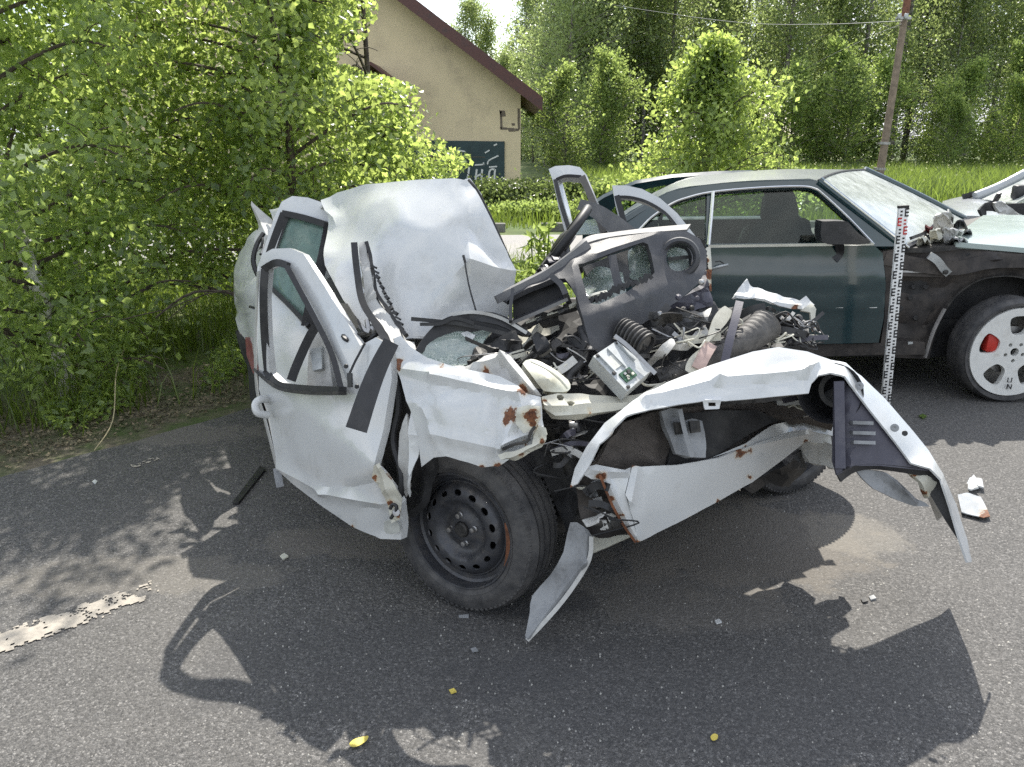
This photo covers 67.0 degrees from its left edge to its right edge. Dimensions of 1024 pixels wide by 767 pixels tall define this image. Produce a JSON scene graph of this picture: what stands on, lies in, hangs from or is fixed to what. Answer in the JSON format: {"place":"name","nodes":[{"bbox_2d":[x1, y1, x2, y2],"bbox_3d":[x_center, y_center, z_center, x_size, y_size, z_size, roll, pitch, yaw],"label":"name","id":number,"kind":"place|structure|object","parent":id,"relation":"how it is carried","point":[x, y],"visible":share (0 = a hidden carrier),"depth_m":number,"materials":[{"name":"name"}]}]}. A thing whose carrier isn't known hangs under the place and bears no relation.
{"place":"outdoors","nodes":[
{"label":"outdoors","id":0,"kind":"place"},
{"bbox_2d":[0,360,251,476],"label":"dirt strip","id":1,"kind":"object","parent":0,"point":[123,436],"depth_m":4.56,"materials":[{"name":"soil"}]},
{"bbox_2d":[94,351,123,450],"bbox_3d":[-2.387,0.040,4.681,0.063,0.244,1.355,-5,19,-17],"label":"dry stalk","id":2,"kind":"object","parent":1,"relation":"on","point":[114,405],"visible":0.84,"depth_m":4.44,"materials":[{"name":"plant"}]},
{"bbox_2d":[0,319,246,437],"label":"ground weeds","id":3,"kind":"object","parent":1,"relation":"on","point":[46,417],"visible":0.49,"depth_m":4.69,"materials":[{"name":"green plant"}]},
{"bbox_2d":[0,323,249,467],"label":"leaf litter","id":4,"kind":"object","parent":1,"relation":"on","point":[44,444],"visible":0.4,"depth_m":4.61,"materials":[{"name":"plant"}]},
{"bbox_2d":[526,236,571,304],"bbox_3d":[0.307,-0.907,6.854,0.464,0.880,0.490,4,18,12],"label":"weed plant","id":5,"kind":"object","parent":1,"relation":"on","point":[567,285],"visible":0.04,"depth_m":6.86,"materials":[{"name":"green plant"}]},
{"bbox_2d":[0,235,581,265],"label":"back road","id":6,"kind":"structure","parent":0,"point":[518,241],"depth_m":12.03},
{"bbox_2d":[60,0,542,195],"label":"house","id":7,"kind":"structure","parent":0,"point":[472,92],"depth_m":19.99,"materials":[{"name":"beige paint"}]},
{"bbox_2d":[405,140,504,184],"bbox_3d":[-1.548,-5.670,20.721,2.702,1.628,0.056,0,18,0],"label":"sign board","id":8,"kind":"object","parent":7,"relation":"attached to","point":[492,162],"visible":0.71,"depth_m":20.59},
{"bbox_2d":[19,191,965,229],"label":"roadside grass","id":9,"kind":"structure","parent":0,"point":[502,216],"depth_m":15.02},
{"bbox_2d":[0,0,1011,138],"label":"sky","id":10,"kind":"structure","parent":0,"point":[441,8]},
{"bbox_2d":[0,139,1018,393],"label":"terrain","id":11,"kind":"structure","parent":0,"point":[530,169],"depth_m":7.32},
{"bbox_2d":[0,0,246,408],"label":"birch tree","id":12,"kind":"object","parent":11,"relation":"on","point":[17,234],"visible":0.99,"depth_m":4.70,"materials":[{"name":"green plant"}]},
{"bbox_2d":[0,0,251,319],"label":"birch tree","id":13,"kind":"object","parent":11,"relation":"on","point":[112,93],"visible":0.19,"depth_m":6.00,"materials":[{"name":"green plant"}]},
{"bbox_2d":[38,0,428,362],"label":"birch tree","id":14,"kind":"object","parent":11,"relation":"on","point":[296,94],"visible":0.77,"depth_m":5.56,"materials":[{"name":"green plant"}]},
{"bbox_2d":[119,0,428,270],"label":"birch tree","id":15,"kind":"object","parent":11,"relation":"on","point":[215,53],"visible":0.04,"depth_m":7.62,"materials":[{"name":"green plant"}]},
{"bbox_2d":[0,242,583,448],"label":"verge grass","id":16,"kind":"structure","parent":11,"relation":"on","point":[168,328],"depth_m":5.77,"materials":[{"name":"plant"}]},
{"bbox_2d":[216,0,484,257],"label":"birch tree","id":17,"kind":"object","parent":11,"relation":"on","point":[353,25],"visible":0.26,"depth_m":7.10,"materials":[{"name":"green plant"}]},
{"bbox_2d":[448,0,492,55],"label":"birch tree","id":18,"kind":"object","parent":11,"relation":"on","point":[466,6],"visible":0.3,"depth_m":55.93,"materials":[{"name":"green plant"}]},
{"bbox_2d":[458,0,501,54],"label":"birch tree","id":19,"kind":"object","parent":11,"relation":"on","point":[473,32],"visible":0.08,"depth_m":58.01,"materials":[{"name":"green plant"}]},
{"bbox_2d":[467,0,512,62],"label":"alder tree","id":20,"kind":"object","parent":11,"relation":"on","point":[487,32],"visible":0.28,"depth_m":56.97,"materials":[{"name":"green plant"}]},
{"bbox_2d":[160,220,842,234],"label":"kerb","id":21,"kind":"structure","parent":11,"relation":"on","point":[558,228],"depth_m":13.59,"materials":[{"name":"concrete"}]},
{"bbox_2d":[492,43,527,130],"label":"alder tree","id":22,"kind":"object","parent":11,"relation":"on","point":[503,62],"visible":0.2,"depth_m":54.16,"materials":[{"name":"green plant"}]},
{"bbox_2d":[495,31,525,122],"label":"alder tree","id":23,"kind":"object","parent":11,"relation":"on","point":[505,44],"visible":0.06,"depth_m":61.18,"materials":[{"name":"green plant"}]},
{"bbox_2d":[467,172,554,204],"bbox_3d":[-0.350,-4.169,16.863,2.960,0.843,1.992,0,18,0],"label":"shrub","id":24,"kind":"object","parent":11,"relation":"on","point":[489,189],"visible":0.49,"depth_m":16.68,"materials":[{"name":"green plant"}]},
{"bbox_2d":[499,0,540,154],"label":"birch tree","id":25,"kind":"object","parent":11,"relation":"on","point":[525,4],"visible":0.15,"depth_m":61.57,"materials":[{"name":"green plant"}]},
{"bbox_2d":[508,42,537,159],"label":"alder tree","id":26,"kind":"object","parent":11,"relation":"on","point":[516,58],"visible":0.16,"depth_m":50.04,"materials":[{"name":"green plant"}]},
{"bbox_2d":[511,22,541,156],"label":"alder tree","id":27,"kind":"object","parent":11,"relation":"on","point":[525,38],"visible":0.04,"depth_m":55.97,"materials":[{"name":"green plant"}]},
{"bbox_2d":[511,0,544,47],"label":"birch tree","id":28,"kind":"object","parent":11,"relation":"on","point":[531,20],"visible":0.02,"depth_m":63.00,"materials":[{"name":"green plant"}]},
{"bbox_2d":[519,37,547,162],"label":"alder tree","id":29,"kind":"object","parent":11,"relation":"on","point":[532,155],"visible":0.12,"depth_m":47.62,"materials":[{"name":"green plant"}]},
{"bbox_2d":[515,22,560,164],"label":"alder tree","id":30,"kind":"object","parent":11,"relation":"on","point":[544,98],"visible":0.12,"depth_m":42.99,"materials":[{"name":"green plant"}]},
{"bbox_2d":[517,0,558,88],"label":"birch tree","id":31,"kind":"object","parent":11,"relation":"on","point":[543,19],"visible":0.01,"depth_m":42.72,"materials":[{"name":"green plant"}]},
{"bbox_2d":[519,12,559,157],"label":"alder tree","id":32,"kind":"object","parent":11,"relation":"on","point":[525,112],"visible":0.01,"depth_m":49.50,"materials":[{"name":"green plant"}]},
{"bbox_2d":[498,168,611,202],"bbox_3d":[0.902,-4.375,17.400,3.205,0.927,2.093,0,18,0],"label":"shrub","id":33,"kind":"object","parent":11,"relation":"on","point":[571,189],"visible":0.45,"depth_m":17.13,"materials":[{"name":"green plant"}]},
{"bbox_2d":[485,194,627,219],"bbox_3d":[0.778,-3.543,15.546,3.155,0.487,1.515,0,18,0],"label":"shrub","id":34,"kind":"object","parent":11,"relation":"on","point":[524,204],"visible":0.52,"depth_m":15.32,"materials":[{"name":"green plant"}]},
{"bbox_2d":[521,55,603,179],"bbox_3d":[1.755,-9.451,27.735,3.230,4.274,2.743,8,20,24],"label":"sapling","id":35,"kind":"object","parent":11,"relation":"on","point":[559,88],"visible":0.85,"depth_m":27.43,"materials":[{"name":"green plant"}]},
{"bbox_2d":[499,0,644,167],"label":"alder tree","id":36,"kind":"object","parent":11,"relation":"on","point":[574,6],"visible":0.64,"depth_m":33.70,"materials":[{"name":"green plant"}]},
{"bbox_2d":[519,2,628,157],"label":"alder tree","id":37,"kind":"object","parent":11,"relation":"on","point":[540,39],"visible":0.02,"depth_m":41.75,"materials":[{"name":"green plant"}]},
{"bbox_2d":[495,0,653,165],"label":"alder tree","id":38,"kind":"object","parent":11,"relation":"on","point":[551,21],"visible":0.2,"depth_m":37.10,"materials":[{"name":"green plant"}]},
{"bbox_2d":[533,0,623,163],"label":"birch tree","id":39,"kind":"object","parent":11,"relation":"on","point":[578,53],"visible":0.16,"depth_m":38.08,"materials":[{"name":"green plant"}]},
{"bbox_2d":[531,0,632,160],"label":"aspen tree","id":40,"kind":"object","parent":11,"relation":"on","point":[584,39],"visible":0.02,"depth_m":39.63,"materials":[{"name":"green plant"}]},
{"bbox_2d":[547,0,654,161],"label":"alder tree","id":41,"kind":"object","parent":11,"relation":"on","point":[625,37],"visible":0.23,"depth_m":37.27,"materials":[{"name":"green plant"}]},
{"bbox_2d":[564,39,651,169],"bbox_3d":[3.628,-10.415,29.483,3.480,5.028,2.955,7,19,22],"label":"sapling","id":42,"kind":"object","parent":11,"relation":"on","point":[604,65],"visible":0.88,"depth_m":29.20,"materials":[{"name":"green plant"}]},
{"bbox_2d":[574,44,651,165],"bbox_3d":[3.698,-10.802,30.723,2.754,5.008,3.243,14,22,36],"label":"sapling","id":43,"kind":"object","parent":11,"relation":"on","point":[595,94],"visible":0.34,"depth_m":30.38,"materials":[{"name":"green plant"}]},
{"bbox_2d":[567,175,680,214],"bbox_3d":[2.409,-3.978,16.282,2.513,0.839,1.713,0,18,0],"label":"shrub","id":44,"kind":"object","parent":11,"relation":"on","point":[599,190],"visible":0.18,"depth_m":15.94,"materials":[{"name":"green plant"}]},
{"bbox_2d":[602,0,674,160],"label":"alder tree","id":45,"kind":"object","parent":11,"relation":"on","point":[635,134],"visible":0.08,"depth_m":41.49,"materials":[{"name":"green plant"}]},
{"bbox_2d":[621,47,668,159],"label":"alder tree","id":46,"kind":"object","parent":11,"relation":"on","point":[645,125],"visible":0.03,"depth_m":46.47,"materials":[{"name":"green plant"}]},
{"bbox_2d":[611,0,688,163],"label":"birch tree","id":47,"kind":"object","parent":11,"relation":"on","point":[648,14],"visible":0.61,"depth_m":38.65,"materials":[{"name":"green plant"}]},
{"bbox_2d":[614,0,707,158],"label":"alder tree","id":48,"kind":"object","parent":11,"relation":"on","point":[654,128],"visible":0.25,"depth_m":40.04,"materials":[{"name":"green plant"}]},
{"bbox_2d":[622,0,707,150],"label":"alder tree","id":49,"kind":"object","parent":11,"relation":"on","point":[683,36],"visible":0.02,"depth_m":44.87,"materials":[{"name":"green plant"}]},
{"bbox_2d":[634,0,736,141],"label":"birch tree","id":50,"kind":"object","parent":11,"relation":"on","point":[671,46],"visible":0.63,"depth_m":38.00,"materials":[{"name":"green plant"}]},
{"bbox_2d":[669,0,745,138],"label":"birch tree","id":51,"kind":"object","parent":11,"relation":"on","point":[698,10],"visible":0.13,"depth_m":44.18,"materials":[{"name":"green plant"}]},
{"bbox_2d":[607,23,822,219],"bbox_3d":[3.454,-4.179,13.015,3.814,3.413,4.030,0,18,0],"label":"broadleaf tree","id":52,"kind":"object","parent":11,"relation":"on","point":[712,85],"visible":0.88,"depth_m":12.44,"materials":[{"name":"green plant"}]},
{"bbox_2d":[683,0,760,157],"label":"alder tree","id":53,"kind":"object","parent":11,"relation":"on","point":[726,16],"visible":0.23,"depth_m":41.01,"materials":[{"name":"green plant"}]},
{"bbox_2d":[695,0,760,139],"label":"alder tree","id":54,"kind":"object","parent":11,"relation":"on","point":[739,8],"visible":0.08,"depth_m":46.18,"materials":[{"name":"green plant"}]},
{"bbox_2d":[709,0,762,99],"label":"aspen tree","id":55,"kind":"object","parent":11,"relation":"on","point":[749,7],"visible":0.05,"depth_m":49.78,"materials":[{"name":"green plant"}]},
{"bbox_2d":[735,106,772,156],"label":"sapling","id":56,"kind":"object","parent":11,"relation":"on","point":[757,132],"visible":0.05,"depth_m":32.83,"materials":[{"name":"green plant"}]},
{"bbox_2d":[739,103,774,161],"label":"sapling","id":57,"kind":"object","parent":11,"relation":"on","point":[756,149],"visible":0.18,"depth_m":32.85,"materials":[{"name":"green plant"}]},
{"bbox_2d":[720,164,825,207],"bbox_3d":[5.520,-4.235,16.747,2.999,1.041,1.630,0,18,0],"label":"shrub","id":58,"kind":"object","parent":11,"relation":"on","point":[805,197],"visible":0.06,"depth_m":16.48,"materials":[{"name":"green plant"}]},
{"bbox_2d":[737,0,817,155],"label":"alder tree","id":59,"kind":"object","parent":11,"relation":"on","point":[750,64],"visible":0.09,"depth_m":44.76,"materials":[{"name":"green plant"}]},
{"bbox_2d":[734,0,837,145],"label":"birch tree","id":60,"kind":"object","parent":11,"relation":"on","point":[799,18],"visible":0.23,"depth_m":41.15,"materials":[{"name":"green plant"}]},
{"bbox_2d":[732,0,844,160],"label":"birch tree","id":61,"kind":"object","parent":11,"relation":"on","point":[791,18],"visible":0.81,"depth_m":37.69,"materials":[{"name":"green plant"}]},
{"bbox_2d":[759,52,828,164],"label":"sapling","id":62,"kind":"object","parent":11,"relation":"on","point":[799,80],"visible":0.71,"depth_m":31.75,"materials":[{"name":"green plant"}]},
{"bbox_2d":[753,0,840,152],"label":"aspen tree","id":63,"kind":"object","parent":11,"relation":"on","point":[819,58],"visible":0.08,"depth_m":44.94,"materials":[{"name":"green plant"}]},
{"bbox_2d":[784,69,845,165],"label":"sapling","id":64,"kind":"object","parent":11,"relation":"on","point":[818,143],"visible":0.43,"depth_m":32.62,"materials":[{"name":"green plant"}]},
{"bbox_2d":[784,0,872,160],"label":"alder tree","id":65,"kind":"object","parent":11,"relation":"on","point":[823,30],"visible":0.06,"depth_m":45.10,"materials":[{"name":"green plant"}]},
{"bbox_2d":[790,29,879,165],"bbox_3d":[14.732,-12.879,35.271,3.491,6.164,4.111,-10,20,-28],"label":"sapling","id":66,"kind":"object","parent":11,"relation":"on","point":[836,63],"visible":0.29,"depth_m":34.62,"materials":[{"name":"green plant"}]},
{"bbox_2d":[797,0,887,158],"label":"birch tree","id":67,"kind":"object","parent":11,"relation":"on","point":[838,22],"visible":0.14,"depth_m":40.98,"materials":[{"name":"green plant"}]},
{"bbox_2d":[807,53,892,166],"bbox_3d":[13.681,-10.981,31.574,3.127,4.830,3.682,11,21,31],"label":"sapling","id":68,"kind":"object","parent":11,"relation":"on","point":[855,87],"visible":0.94,"depth_m":31.18,"materials":[{"name":"green plant"}]},
{"bbox_2d":[836,79,893,165],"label":"sapling","id":69,"kind":"object","parent":11,"relation":"on","point":[871,118],"visible":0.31,"depth_m":33.30,"materials":[{"name":"green plant"}]},
{"bbox_2d":[819,0,926,80],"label":"aspen tree","id":70,"kind":"object","parent":11,"relation":"on","point":[867,29],"visible":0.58,"depth_m":39.08,"materials":[{"name":"green plant"}]},
{"bbox_2d":[839,47,932,164],"bbox_3d":[16.099,-11.914,33.760,3.161,5.265,3.722,-1,18,-4],"label":"sapling","id":71,"kind":"object","parent":11,"relation":"on","point":[884,73],"visible":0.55,"depth_m":33.12,"materials":[{"name":"green plant"}]},
{"bbox_2d":[858,0,925,133],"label":"birch tree","id":72,"kind":"object","parent":11,"relation":"on","point":[876,32],"visible":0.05,"depth_m":50.90,"materials":[{"name":"green plant"}]},
{"bbox_2d":[873,0,911,173],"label":"utility pole","id":73,"kind":"object","parent":11,"relation":"on","point":[903,16],"visible":0.94,"depth_m":18.63,"materials":[{"name":"brown wood"}]},
{"bbox_2d":[592,0,894,24],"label":"overhead cable","id":74,"kind":"object","parent":73,"relation":"attached to","point":[757,23],"visible":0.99,"depth_m":23.89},
{"bbox_2d":[852,0,960,163],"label":"aspen tree","id":75,"kind":"object","parent":11,"relation":"on","point":[912,12],"visible":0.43,"depth_m":40.27,"materials":[{"name":"green plant"}]},
{"bbox_2d":[871,1,958,160],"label":"birch tree","id":76,"kind":"object","parent":11,"relation":"on","point":[921,64],"visible":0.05,"depth_m":47.21,"materials":[{"name":"green plant"}]},
{"bbox_2d":[900,0,963,159],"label":"spruce tree","id":77,"kind":"object","parent":11,"relation":"on","point":[933,72],"visible":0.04,"depth_m":47.03,"materials":[{"name":"green plant"}]},
{"bbox_2d":[906,73,976,163],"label":"sapling","id":78,"kind":"object","parent":11,"relation":"on","point":[919,141],"visible":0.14,"depth_m":35.36,"materials":[{"name":"green plant"}]},
{"bbox_2d":[916,74,976,164],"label":"sapling","id":79,"kind":"object","parent":11,"relation":"on","point":[936,114],"visible":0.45,"depth_m":32.62,"materials":[{"name":"green plant"}]},
{"bbox_2d":[916,88,984,167],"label":"sapling","id":80,"kind":"object","parent":11,"relation":"on","point":[962,115],"visible":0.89,"depth_m":30.58,"materials":[{"name":"green plant"}]},
{"bbox_2d":[897,0,1021,158],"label":"alder tree","id":81,"kind":"object","parent":11,"relation":"on","point":[967,6],"visible":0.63,"depth_m":40.66,"materials":[{"name":"green plant"}]},
{"bbox_2d":[912,50,1017,162],"bbox_3d":[19.907,-11.936,34.094,3.867,5.104,3.284,5,18,14],"label":"sapling","id":82,"kind":"object","parent":11,"relation":"on","point":[974,74],"visible":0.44,"depth_m":33.46,"materials":[{"name":"green plant"}]},
{"bbox_2d":[917,0,1023,115],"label":"aspen tree","id":83,"kind":"object","parent":11,"relation":"on","point":[1007,17],"visible":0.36,"depth_m":42.23,"materials":[{"name":"green plant"}]},
{"bbox_2d":[938,0,1019,104],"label":"aspen tree","id":84,"kind":"object","parent":11,"relation":"on","point":[984,42],"visible":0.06,"depth_m":45.75,"materials":[{"name":"green plant"}]},
{"bbox_2d":[970,107,1011,164],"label":"sapling","id":85,"kind":"object","parent":11,"relation":"on","point":[992,117],"visible":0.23,"depth_m":34.58,"materials":[{"name":"green plant"}]},
{"bbox_2d":[959,0,1023,159],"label":"aspen tree","id":86,"kind":"object","parent":11,"relation":"on","point":[1001,84],"visible":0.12,"depth_m":47.59,"materials":[{"name":"green plant"}]},
{"bbox_2d":[967,68,1023,165],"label":"sapling","id":87,"kind":"object","parent":11,"relation":"on","point":[1018,97],"visible":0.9,"depth_m":32.34,"materials":[{"name":"green plant"}]},
{"bbox_2d":[971,31,1023,162],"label":"sapling","id":88,"kind":"object","parent":11,"relation":"on","point":[1018,52],"visible":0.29,"depth_m":36.24,"materials":[{"name":"green plant"}]},
{"bbox_2d":[991,61,1023,156],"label":"sapling","id":89,"kind":"object","parent":11,"relation":"on","point":[1009,98],"visible":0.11,"depth_m":36.55,"materials":[{"name":"green plant"}]},
{"bbox_2d":[994,0,1023,161],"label":"birch tree","id":90,"kind":"object","parent":11,"relation":"on","point":[1019,24],"visible":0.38,"depth_m":41.97,"materials":[{"name":"green plant"}]},
{"bbox_2d":[0,356,1023,766],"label":"road","id":91,"kind":"structure","parent":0,"point":[170,674],"depth_m":2.62,"materials":[{"name":"asphalt"}]},
{"bbox_2d":[0,580,158,651],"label":"road line","id":92,"kind":"object","parent":91,"relation":"on","point":[21,635],"visible":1,"depth_m":2.67,"materials":[{"name":"paint"}]},
{"bbox_2d":[232,466,265,504],"bbox_3d":[-1.251,0.482,3.705,0.038,0.013,0.408,0,18,0],"label":"trim strip","id":93,"kind":"object","parent":91,"relation":"on","point":[251,482],"depth_m":3.68,"materials":[{"name":"plastic"}]},
{"bbox_2d":[349,736,367,746],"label":"yellow leaf","id":94,"kind":"object","parent":91,"relation":"on","point":[356,742],"visible":1,"depth_m":2.12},
{"bbox_2d":[512,257,534,317],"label":"weed plant","id":95,"kind":"object","parent":91,"relation":"on","point":[522,276],"visible":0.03,"depth_m":5.44,"materials":[{"name":"green plant"}]},
{"bbox_2d":[511,215,557,279],"bbox_3d":[0.163,-0.741,5.933,0.481,1.136,0.328,7,19,21],"label":"weed plant","id":96,"kind":"object","parent":91,"relation":"on","point":[542,231],"visible":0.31,"depth_m":5.80,"materials":[{"name":"green plant"}]},
{"bbox_2d":[234,165,971,641],"bbox_3d":[-0.127,-0.247,3.644,2.385,1.453,4.182,-17,24,-42],"label":"wrecked car","id":97,"kind":"object","parent":91,"relation":"on","point":[602,409],"visible":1,"depth_m":2.69,"materials":[{"name":"white paint"}]},
{"bbox_2d":[239,477,1014,764],"bbox_3d":[0.543,0.732,2.943,3.542,0.008,1.854,0,18,0],"label":"grit","id":98,"kind":"object","parent":91,"relation":"on","point":[898,738],"visible":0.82,"depth_m":2.45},
{"bbox_2d":[582,166,1023,400],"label":"coupe","id":99,"kind":"object","parent":91,"relation":"on","point":[961,307],"visible":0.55,"depth_m":4.82,"materials":[{"name":"teal paint"}]},
{"bbox_2d":[881,205,908,403],"bbox_3d":[2.219,-0.409,4.498,0.145,1.232,0.037,-4,18,-12],"label":"measuring staff","id":100,"kind":"object","parent":91,"relation":"on","point":[895,289],"visible":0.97,"depth_m":4.46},
{"bbox_2d":[958,493,989,517],"bbox_3d":[2.075,0.545,3.479,0.110,0.011,0.251,8,19,23],"label":"lamp fragment","id":101,"kind":"object","parent":91,"relation":"on","point":[971,504],"visible":1,"depth_m":3.47,"materials":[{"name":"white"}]},
{"bbox_2d":[967,475,983,490],"bbox_3d":[2.203,0.473,3.680,0.069,0.028,0.203,9,20,26],"label":"lamp fragment","id":102,"kind":"object","parent":91,"relation":"on","point":[974,482],"visible":1,"depth_m":3.67,"materials":[{"name":"white paint"}]},
{"bbox_2d":[942,169,1023,218],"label":"silver car","id":103,"kind":"object","parent":91,"relation":"on","point":[1005,196],"visible":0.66,"depth_m":7.62,"materials":[{"name":"paint"}]},
{"bbox_2d":[561,156,1023,209],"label":"meadow grass","id":104,"kind":"structure","parent":0,"point":[949,183],"depth_m":24.28,"materials":[{"name":"plant"}]},
{"bbox_2d":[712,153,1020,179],"bbox_3d":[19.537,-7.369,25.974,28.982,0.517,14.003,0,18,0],"label":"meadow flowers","id":105,"kind":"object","parent":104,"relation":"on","point":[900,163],"visible":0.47,"depth_m":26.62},
{"bbox_2d":[895,102,927,153],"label":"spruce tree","id":106,"kind":"object","parent":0,"point":[910,131],"visible":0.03,"depth_m":64.74,"materials":[{"name":"green plant"}]},
{"bbox_2d":[877,0,951,161],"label":"spruce tree","id":107,"kind":"object","parent":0,"point":[910,119],"visible":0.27,"depth_m":45.72,"materials":[{"name":"green plant"}]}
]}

